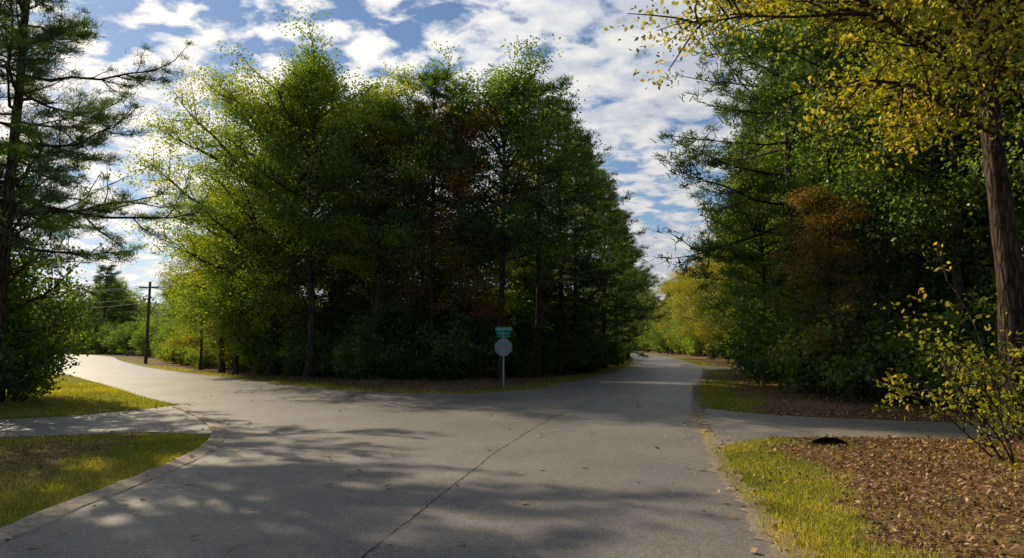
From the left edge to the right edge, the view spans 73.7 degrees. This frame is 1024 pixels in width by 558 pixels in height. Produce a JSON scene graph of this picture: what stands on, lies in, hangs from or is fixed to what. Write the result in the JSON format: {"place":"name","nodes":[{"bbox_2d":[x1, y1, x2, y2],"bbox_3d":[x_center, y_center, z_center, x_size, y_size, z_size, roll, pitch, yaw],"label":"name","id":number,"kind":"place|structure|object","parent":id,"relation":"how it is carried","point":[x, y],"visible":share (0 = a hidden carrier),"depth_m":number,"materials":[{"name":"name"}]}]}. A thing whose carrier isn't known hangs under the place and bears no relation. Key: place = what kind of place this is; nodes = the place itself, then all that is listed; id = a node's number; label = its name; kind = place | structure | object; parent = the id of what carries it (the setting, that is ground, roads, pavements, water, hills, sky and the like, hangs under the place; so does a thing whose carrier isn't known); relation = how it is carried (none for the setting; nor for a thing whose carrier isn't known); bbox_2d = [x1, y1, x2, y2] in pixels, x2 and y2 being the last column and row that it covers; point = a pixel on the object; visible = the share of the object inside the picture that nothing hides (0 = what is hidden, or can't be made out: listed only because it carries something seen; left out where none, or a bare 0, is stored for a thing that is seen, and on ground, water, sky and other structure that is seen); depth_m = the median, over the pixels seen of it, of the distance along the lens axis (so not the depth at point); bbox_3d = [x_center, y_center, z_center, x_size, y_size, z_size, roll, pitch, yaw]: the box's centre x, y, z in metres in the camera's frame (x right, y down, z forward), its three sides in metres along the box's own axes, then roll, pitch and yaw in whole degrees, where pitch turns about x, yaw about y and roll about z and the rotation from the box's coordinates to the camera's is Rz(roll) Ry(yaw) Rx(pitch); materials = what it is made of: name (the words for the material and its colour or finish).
{"place":"outdoors","nodes":[
{"label":"outdoors","id":0,"kind":"place"},
{"bbox_2d":[0,405,210,436],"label":"driveway","id":1,"kind":"structure","parent":0,"point":[162,419],"depth_m":16.47,"materials":[{"name":"grey concrete"}]},
{"bbox_2d":[0,353,771,557],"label":"road","id":2,"kind":"structure","parent":0,"point":[571,508],"depth_m":9.46,"materials":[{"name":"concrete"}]},
{"bbox_2d":[5,382,918,553],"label":"fallen leaves","id":3,"kind":"object","parent":2,"relation":"on","point":[359,470],"visible":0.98,"depth_m":11.22,"materials":[{"name":"brown plant"}]},
{"bbox_2d":[0,0,1021,323],"label":"sky","id":4,"kind":"structure","parent":0,"point":[367,34],"materials":[{"name":"blue"}]},
{"bbox_2d":[0,347,1023,557],"bbox_3d":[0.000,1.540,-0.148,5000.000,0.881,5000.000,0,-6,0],"label":"ground","id":5,"kind":"structure","parent":0,"point":[155,361],"depth_m":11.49,"materials":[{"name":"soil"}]},
{"bbox_2d":[0,285,86,403],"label":"shrub","id":6,"kind":"object","parent":5,"relation":"on","point":[36,371],"visible":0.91,"depth_m":21.44,"materials":[{"name":"green plant"}]},
{"bbox_2d":[7,222,92,384],"bbox_3d":[-19.267,1.120,25.424,5.336,6.603,5.524,-3,-6,27],"label":"shrub","id":7,"kind":"object","parent":5,"relation":"on","point":[47,271],"visible":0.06,"depth_m":25.80,"materials":[{"name":"green plant"}]},
{"bbox_2d":[2,239,99,399],"bbox_3d":[-16.735,1.013,22.866,5.158,6.383,5.340,-3,-7,32],"label":"shrub","id":8,"kind":"object","parent":5,"relation":"on","point":[25,282],"visible":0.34,"depth_m":23.52,"materials":[{"name":"green plant"}]},
{"bbox_2d":[0,0,133,288],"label":"pine tree","id":9,"kind":"object","parent":5,"relation":"on","point":[66,52],"visible":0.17,"depth_m":25.95,"materials":[{"name":"green plant"}]},
{"bbox_2d":[0,129,141,359],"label":"maple tree","id":10,"kind":"object","parent":5,"relation":"on","point":[27,264],"visible":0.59,"depth_m":21.88,"materials":[{"name":"green plant"}]},
{"bbox_2d":[74,313,116,353],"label":"shrub","id":11,"kind":"object","parent":5,"relation":"on","point":[96,325],"visible":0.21,"depth_m":142.09,"materials":[{"name":"green plant"}]},
{"bbox_2d":[72,262,139,349],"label":"pine tree","id":12,"kind":"object","parent":5,"relation":"on","point":[109,276],"visible":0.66,"depth_m":148.87,"materials":[{"name":"green plant"}]},
{"bbox_2d":[86,283,133,351],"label":"pine tree","id":13,"kind":"object","parent":5,"relation":"on","point":[102,303],"visible":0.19,"depth_m":160.14,"materials":[{"name":"green plant"}]},
{"bbox_2d":[32,282,190,363],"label":"utility pole","id":14,"kind":"object","parent":5,"relation":"on","point":[147,328],"visible":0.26,"depth_m":68.07,"materials":[{"name":"brown wood"}]},
{"bbox_2d":[0,405,226,542],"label":"kerb","id":15,"kind":"structure","parent":5,"relation":"on","point":[212,443],"depth_m":8.90,"materials":[{"name":"concrete"}]},
{"bbox_2d":[0,0,232,369],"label":"pine tree","id":16,"kind":"object","parent":5,"relation":"on","point":[24,63],"visible":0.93,"depth_m":20.45,"materials":[{"name":"green plant"}]},
{"bbox_2d":[105,312,152,355],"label":"shrub","id":17,"kind":"object","parent":5,"relation":"on","point":[123,340],"visible":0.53,"depth_m":118.96,"materials":[{"name":"green plant"}]},
{"bbox_2d":[129,315,166,356],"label":"shrub","id":18,"kind":"object","parent":5,"relation":"on","point":[141,341],"visible":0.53,"depth_m":102.56,"materials":[{"name":"green plant"}]},
{"bbox_2d":[139,282,177,326],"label":"oak tree","id":19,"kind":"object","parent":5,"relation":"on","point":[163,294],"visible":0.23,"depth_m":135.23,"materials":[{"name":"green plant"}]},
{"bbox_2d":[150,317,180,359],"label":"shrub","id":20,"kind":"object","parent":5,"relation":"on","point":[159,337],"visible":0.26,"depth_m":82.77,"materials":[{"name":"green plant"}]},
{"bbox_2d":[153,235,232,369],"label":"sweetgum tree","id":21,"kind":"object","parent":5,"relation":"on","point":[188,340],"visible":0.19,"depth_m":51.13,"materials":[{"name":"green plant"}]},
{"bbox_2d":[183,330,218,367],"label":"shrub","id":22,"kind":"object","parent":5,"relation":"on","point":[205,359],"visible":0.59,"depth_m":53.82,"materials":[{"name":"green plant"}]},
{"bbox_2d":[123,166,303,372],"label":"oak tree","id":23,"kind":"object","parent":5,"relation":"on","point":[221,366],"visible":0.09,"depth_m":46.40,"materials":[{"name":"green plant"}]},
{"bbox_2d":[155,192,305,374],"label":"sweetgum tree","id":24,"kind":"object","parent":5,"relation":"on","point":[223,286],"visible":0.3,"depth_m":42.32,"materials":[{"name":"green plant"}]},
{"bbox_2d":[168,149,323,372],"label":"oak tree","id":25,"kind":"object","parent":5,"relation":"on","point":[190,168],"visible":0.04,"depth_m":45.22,"materials":[{"name":"green plant"}]},
{"bbox_2d":[114,59,412,375],"bbox_3d":[-14.306,-3.409,42.293,16.717,18.682,16.733,-3,-6,32],"label":"oak tree","id":26,"kind":"object","parent":5,"relation":"on","point":[274,277],"visible":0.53,"depth_m":39.57,"materials":[{"name":"green plant"}]},
{"bbox_2d":[222,319,305,373],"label":"shrub","id":27,"kind":"object","parent":5,"relation":"on","point":[248,362],"visible":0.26,"depth_m":42.81,"materials":[{"name":"green plant"}]},
{"bbox_2d":[223,314,322,373],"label":"shrub","id":28,"kind":"object","parent":5,"relation":"on","point":[257,353],"visible":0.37,"depth_m":41.46,"materials":[{"name":"green plant"}]},
{"bbox_2d":[263,309,330,375],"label":"shrub","id":29,"kind":"object","parent":5,"relation":"on","point":[284,355],"visible":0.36,"depth_m":39.69,"materials":[{"name":"green plant"}]},
{"bbox_2d":[213,5,413,378],"bbox_3d":[-11.067,-4.285,38.786,11.443,19.875,13.899,3,-6,-24],"label":"maple tree","id":30,"kind":"object","parent":5,"relation":"on","point":[303,75],"visible":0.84,"depth_m":36.92,"materials":[{"name":"green plant"}]},
{"bbox_2d":[280,325,354,377],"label":"shrub","id":31,"kind":"object","parent":5,"relation":"on","point":[320,363],"visible":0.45,"depth_m":38.34,"materials":[{"name":"green plant"}]},
{"bbox_2d":[266,279,370,342],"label":"shrub","id":32,"kind":"object","parent":5,"relation":"on","point":[283,321],"visible":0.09,"depth_m":43.80,"materials":[{"name":"green plant"}]},
{"bbox_2d":[300,276,372,374],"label":"shrub","id":33,"kind":"object","parent":5,"relation":"on","point":[336,317],"visible":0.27,"depth_m":41.69,"materials":[{"name":"green plant"}]},
{"bbox_2d":[319,332,390,377],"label":"shrub","id":34,"kind":"object","parent":5,"relation":"on","point":[339,364],"visible":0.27,"depth_m":37.21,"materials":[{"name":"green plant"}]},
{"bbox_2d":[321,302,395,375],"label":"shrub","id":35,"kind":"object","parent":5,"relation":"on","point":[349,328],"visible":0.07,"depth_m":40.51,"materials":[{"name":"green plant"}]},
{"bbox_2d":[329,313,404,379],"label":"shrub","id":36,"kind":"object","parent":5,"relation":"on","point":[362,368],"visible":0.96,"depth_m":36.06,"materials":[{"name":"green plant"}]},
{"bbox_2d":[296,151,448,331],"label":"sweetgum tree","id":37,"kind":"object","parent":5,"relation":"on","point":[346,280],"visible":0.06,"depth_m":42.32,"materials":[{"name":"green plant"}]},
{"bbox_2d":[123,361,634,393],"bbox_3d":[-15.430,6.892,51.950,57.996,0.001,52.225,0,-6,0],"label":"gravel shoulder","id":38,"kind":"object","parent":5,"relation":"on","point":[560,384],"visible":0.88,"depth_m":34.16},
{"bbox_2d":[46,278,713,349],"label":"distant trees","id":39,"kind":"object","parent":5,"relation":"on","point":[77,294],"visible":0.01,"depth_m":172.48,"materials":[{"name":"green plant"}]},
{"bbox_2d":[297,62,468,378],"bbox_3d":[-7.353,-3.168,37.929,11.711,17.506,9.641,-4,-7,39],"label":"maple tree","id":40,"kind":"object","parent":5,"relation":"on","point":[379,116],"visible":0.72,"depth_m":37.12,"materials":[{"name":"green plant"}]},
{"bbox_2d":[341,268,455,378],"bbox_3d":[-5.827,2.508,39.352,6.855,6.670,7.233,4,-7,-34],"label":"shrub","id":41,"kind":"object","parent":5,"relation":"on","point":[400,322],"visible":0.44,"depth_m":38.67,"materials":[{"name":"green plant"}]},
{"bbox_2d":[378,338,442,379],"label":"shrub","id":42,"kind":"object","parent":5,"relation":"on","point":[398,362],"visible":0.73,"depth_m":36.15,"materials":[{"name":"green plant"}]},
{"bbox_2d":[314,102,516,374],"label":"oak tree","id":43,"kind":"object","parent":5,"relation":"on","point":[396,313],"visible":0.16,"depth_m":40.01,"materials":[{"name":"green plant"}]},
{"bbox_2d":[394,302,447,376],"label":"shrub","id":44,"kind":"object","parent":5,"relation":"on","point":[420,322],"visible":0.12,"depth_m":38.87,"materials":[{"name":"green plant"}]},
{"bbox_2d":[355,64,512,378],"bbox_3d":[-4.396,-3.316,38.365,9.104,17.693,10.828,0,-6,1],"label":"pine tree","id":45,"kind":"object","parent":5,"relation":"on","point":[433,93],"visible":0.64,"depth_m":37.26,"materials":[{"name":"green plant"}]},
{"bbox_2d":[353,95,555,377],"bbox_3d":[-3.091,-2.535,39.092,10.898,16.268,10.220,-5,-7,40],"label":"sweetgum tree","id":46,"kind":"object","parent":5,"relation":"on","point":[482,292],"visible":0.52,"depth_m":37.62,"materials":[{"name":"green plant"}]},
{"bbox_2d":[418,270,496,366],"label":"shrub","id":47,"kind":"object","parent":5,"relation":"on","point":[443,314],"visible":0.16,"depth_m":39.09,"materials":[{"name":"green plant"}]},
{"bbox_2d":[405,313,520,380],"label":"shrub","id":48,"kind":"object","parent":5,"relation":"on","point":[450,358],"visible":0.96,"depth_m":35.51,"materials":[{"name":"green plant"}]},
{"bbox_2d":[414,310,523,376],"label":"shrub","id":49,"kind":"object","parent":5,"relation":"on","point":[457,315],"visible":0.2,"depth_m":37.61,"materials":[{"name":"green plant"}]},
{"bbox_2d":[410,226,528,305],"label":"sweetgum tree","id":50,"kind":"object","parent":5,"relation":"on","point":[506,276],"visible":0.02,"depth_m":48.00,"materials":[{"name":"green plant"}]},
{"bbox_2d":[453,279,526,374],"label":"shrub","id":51,"kind":"object","parent":5,"relation":"on","point":[508,315],"visible":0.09,"depth_m":40.66,"materials":[{"name":"green plant"}]},
{"bbox_2d":[495,327,511,385],"bbox_3d":[-0.381,3.556,30.700,0.776,2.795,0.195,1,-6,-6],"label":"stop sign","id":52,"kind":"object","parent":5,"relation":"on","point":[503,347],"visible":1,"depth_m":30.77,"materials":[{"name":"metal"}]},
{"bbox_2d":[411,33,605,378],"bbox_3d":[-0.522,-3.772,37.344,10.672,18.536,12.963,5,-7,-40],"label":"maple tree","id":53,"kind":"object","parent":5,"relation":"on","point":[510,88],"visible":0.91,"depth_m":36.48,"materials":[{"name":"green plant"}]},
{"bbox_2d":[0,359,1023,557],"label":"grass","id":54,"kind":"structure","parent":5,"relation":"on","point":[92,388],"depth_m":10.37,"materials":[{"name":"green plant"}]},
{"bbox_2d":[482,279,568,372],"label":"shrub","id":55,"kind":"object","parent":5,"relation":"on","point":[531,333],"visible":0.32,"depth_m":42.13,"materials":[{"name":"green plant"}]},
{"bbox_2d":[439,69,614,377],"bbox_3d":[1.392,-3.356,39.148,9.265,18.007,11.020,-2,-6,23],"label":"pine tree","id":56,"kind":"object","parent":5,"relation":"on","point":[587,182],"visible":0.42,"depth_m":38.52,"materials":[{"name":"green plant"}]},
{"bbox_2d":[483,224,599,342],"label":"sweetgum tree","id":57,"kind":"object","parent":5,"relation":"on","point":[530,261],"visible":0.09,"depth_m":48.71,"materials":[{"name":"green plant"}]},
{"bbox_2d":[505,279,587,371],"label":"shrub","id":58,"kind":"object","parent":5,"relation":"on","point":[572,313],"visible":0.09,"depth_m":45.31,"materials":[{"name":"green plant"}]},
{"bbox_2d":[481,89,658,375],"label":"pine tree","id":59,"kind":"object","parent":5,"relation":"on","point":[606,263],"visible":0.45,"depth_m":42.18,"materials":[{"name":"green plant"}]},
{"bbox_2d":[507,128,637,371],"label":"pine tree","id":60,"kind":"object","parent":5,"relation":"on","point":[593,326],"visible":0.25,"depth_m":46.06,"materials":[{"name":"green plant"}]},
{"bbox_2d":[565,323,626,371],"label":"shrub","id":61,"kind":"object","parent":5,"relation":"on","point":[613,347],"visible":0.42,"depth_m":48.06,"materials":[{"name":"green plant"}]},
{"bbox_2d":[534,147,664,337],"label":"pine tree","id":62,"kind":"object","parent":5,"relation":"on","point":[625,239],"visible":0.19,"depth_m":51.79,"materials":[{"name":"green plant"}]},
{"bbox_2d":[569,178,653,367],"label":"pine tree","id":63,"kind":"object","parent":5,"relation":"on","point":[622,324],"visible":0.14,"depth_m":55.73,"materials":[{"name":"green plant"}]},
{"bbox_2d":[586,210,667,365],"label":"pine tree","id":64,"kind":"object","parent":5,"relation":"on","point":[630,348],"visible":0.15,"depth_m":62.74,"materials":[{"name":"green plant"}]},
{"bbox_2d":[584,225,669,363],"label":"pine tree","id":65,"kind":"object","parent":5,"relation":"on","point":[628,268],"visible":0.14,"depth_m":69.52,"materials":[{"name":"green plant"}]},
{"bbox_2d":[647,276,688,351],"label":"oak tree","id":66,"kind":"object","parent":5,"relation":"on","point":[667,295],"visible":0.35,"depth_m":149.38,"materials":[{"name":"green plant"}]},
{"bbox_2d":[659,279,692,353],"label":"sweetgum tree","id":67,"kind":"object","parent":5,"relation":"on","point":[672,302],"visible":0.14,"depth_m":132.51,"materials":[{"name":"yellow plant"}]},
{"bbox_2d":[662,264,713,355],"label":"oak tree","id":68,"kind":"object","parent":5,"relation":"on","point":[679,303],"visible":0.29,"depth_m":117.82,"materials":[{"name":"green plant"}]},
{"bbox_2d":[682,321,706,356],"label":"shrub","id":69,"kind":"object","parent":5,"relation":"on","point":[696,345],"visible":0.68,"depth_m":106.79,"materials":[{"name":"green plant"}]},
{"bbox_2d":[667,262,722,356],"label":"sweetgum tree","id":70,"kind":"object","parent":5,"relation":"on","point":[689,309],"visible":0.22,"depth_m":104.21,"materials":[{"name":"green plant"}]},
{"bbox_2d":[675,254,722,353],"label":"sweetgum tree","id":71,"kind":"object","parent":5,"relation":"on","point":[703,327],"visible":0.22,"depth_m":92.16,"materials":[{"name":"green plant"}]},
{"bbox_2d":[681,240,733,358],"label":"oak tree","id":72,"kind":"object","parent":5,"relation":"on","point":[700,280],"visible":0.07,"depth_m":82.70,"materials":[{"name":"green plant"}]},
{"bbox_2d":[700,235,745,361],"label":"sweetgum tree","id":73,"kind":"object","parent":5,"relation":"on","point":[725,335],"visible":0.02,"depth_m":71.91,"materials":[{"name":"green plant"}]},
{"bbox_2d":[686,76,812,314],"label":"pine tree","id":74,"kind":"object","parent":5,"relation":"on","point":[700,233],"visible":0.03,"depth_m":43.25,"materials":[{"name":"green plant"}]},
{"bbox_2d":[687,364,818,557],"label":"gravel shoulder","id":75,"kind":"object","parent":5,"relation":"on","point":[755,529],"visible":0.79,"depth_m":8.85},
{"bbox_2d":[697,137,817,359],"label":"pine tree","id":76,"kind":"object","parent":5,"relation":"on","point":[712,356],"visible":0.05,"depth_m":52.30,"materials":[{"name":"green plant"}]},
{"bbox_2d":[684,125,845,381],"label":"sweetgum tree","id":77,"kind":"object","parent":5,"relation":"on","point":[763,281],"visible":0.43,"depth_m":34.85,"materials":[{"name":"green plant"}]},
{"bbox_2d":[699,138,850,340],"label":"sweetgum tree","id":78,"kind":"object","parent":5,"relation":"on","point":[753,279],"visible":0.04,"depth_m":38.93,"materials":[{"name":"green plant"}]},
{"bbox_2d":[736,301,814,382],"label":"shrub","id":79,"kind":"object","parent":5,"relation":"on","point":[767,319],"visible":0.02,"depth_m":33.17,"materials":[{"name":"green plant"}]},
{"bbox_2d":[722,305,860,387],"bbox_3d":[12.621,2.994,29.844,6.298,4.269,5.930,-3,-6,32],"label":"shrub","id":80,"kind":"object","parent":5,"relation":"on","point":[748,364],"visible":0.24,"depth_m":29.70,"materials":[{"name":"green plant"}]},
{"bbox_2d":[648,0,950,384],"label":"pine tree","id":81,"kind":"object","parent":5,"relation":"on","point":[716,162],"visible":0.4,"depth_m":30.20,"materials":[{"name":"green plant"}]},
{"bbox_2d":[742,290,865,392],"bbox_3d":[10.921,2.332,25.593,4.350,4.012,4.123,-2,-6,24],"label":"shrub","id":82,"kind":"object","parent":5,"relation":"on","point":[767,365],"visible":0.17,"depth_m":25.68,"materials":[{"name":"green plant"}]},
{"bbox_2d":[650,0,965,392],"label":"pine tree","id":83,"kind":"object","parent":5,"relation":"on","point":[761,44],"visible":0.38,"depth_m":25.61,"materials":[{"name":"green plant"}]},
{"bbox_2d":[604,0,1023,441],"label":"hickory tree","id":84,"kind":"object","parent":5,"relation":"on","point":[978,33],"visible":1,"depth_m":13.29,"materials":[{"name":"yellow plant"}]},
{"bbox_2d":[756,184,910,397],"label":"sweetgum tree","id":85,"kind":"object","parent":5,"relation":"on","point":[843,293],"visible":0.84,"depth_m":23.29,"materials":[{"name":"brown plant"}]},
{"bbox_2d":[750,302,934,402],"bbox_3d":[11.405,2.412,23.178,5.655,4.071,6.006,-5,-7,42],"label":"shrub","id":86,"kind":"object","parent":5,"relation":"on","point":[843,377],"visible":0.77,"depth_m":22.01,"materials":[{"name":"green plant"}]},
{"bbox_2d":[735,3,964,332],"bbox_3d":[14.827,-3.779,27.501,11.509,16.330,12.011,-3,-6,27],"label":"oak tree","id":87,"kind":"object","parent":5,"relation":"on","point":[894,265],"visible":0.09,"depth_m":27.99,"materials":[{"name":"green plant"}]},
{"bbox_2d":[706,0,1023,407],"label":"oak tree","id":88,"kind":"object","parent":5,"relation":"on","point":[969,189],"visible":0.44,"depth_m":21.06,"materials":[{"name":"green plant"}]},
{"bbox_2d":[722,0,1023,388],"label":"oak tree","id":89,"kind":"object","parent":5,"relation":"on","point":[931,169],"visible":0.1,"depth_m":24.94,"materials":[{"name":"green plant"}]},
{"bbox_2d":[830,305,939,403],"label":"shrub","id":90,"kind":"object","parent":5,"relation":"on","point":[882,391],"visible":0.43,"depth_m":21.52,"materials":[{"name":"green plant"}]},
{"bbox_2d":[763,0,1023,281],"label":"oak tree","id":91,"kind":"object","parent":5,"relation":"on","point":[947,173],"visible":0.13,"depth_m":22.87,"materials":[{"name":"green plant"}]},
{"bbox_2d":[840,220,997,395],"bbox_3d":[14.052,0.750,22.659,5.303,6.561,5.489,1,-6,-7],"label":"shrub","id":92,"kind":"object","parent":5,"relation":"on","point":[906,292],"visible":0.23,"depth_m":22.64,"materials":[{"name":"green plant"}]},
{"bbox_2d":[875,211,992,355],"bbox_3d":[15.684,0.931,24.055,5.045,6.242,5.222,4,-7,-35],"label":"shrub","id":93,"kind":"object","parent":5,"relation":"on","point":[940,264],"visible":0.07,"depth_m":23.48,"materials":[{"name":"green plant"}]},
{"bbox_2d":[845,197,1023,398],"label":"shrub","id":94,"kind":"object","parent":5,"relation":"on","point":[952,317],"visible":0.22,"depth_m":20.76,"materials":[{"name":"green plant"}]},
{"bbox_2d":[879,329,1000,410],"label":"shrub","id":95,"kind":"object","parent":5,"relation":"on","point":[938,378],"visible":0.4,"depth_m":19.51,"materials":[{"name":"green plant"}]},
{"bbox_2d":[871,242,1023,463],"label":"shrub","id":96,"kind":"object","parent":5,"relation":"on","point":[951,400],"visible":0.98,"depth_m":11.30,"materials":[{"name":"green plant"}]},
{"bbox_2d":[920,341,1023,439],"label":"sapling","id":97,"kind":"object","parent":5,"relation":"on","point":[999,382],"visible":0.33,"depth_m":13.04,"materials":[{"name":"green plant"}]},
{"bbox_2d":[928,0,1023,326],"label":"sweetgum tree","id":98,"kind":"object","parent":5,"relation":"on","point":[1021,182],"visible":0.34,"depth_m":18.95,"materials":[{"name":"green plant"}]},
{"bbox_2d":[969,370,1023,474],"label":"sapling","id":99,"kind":"object","parent":5,"relation":"on","point":[1006,413],"visible":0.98,"depth_m":10.05,"materials":[{"name":"green plant"}]},
{"bbox_2d":[976,0,1023,194],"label":"maple tree","id":100,"kind":"object","parent":5,"relation":"on","point":[1021,105],"visible":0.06,"depth_m":20.73,"materials":[{"name":"green plant"}]},
{"bbox_2d":[700,408,1010,448],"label":"driveway","id":101,"kind":"structure","parent":0,"point":[731,426],"depth_m":15.68,"materials":[{"name":"grey concrete"}]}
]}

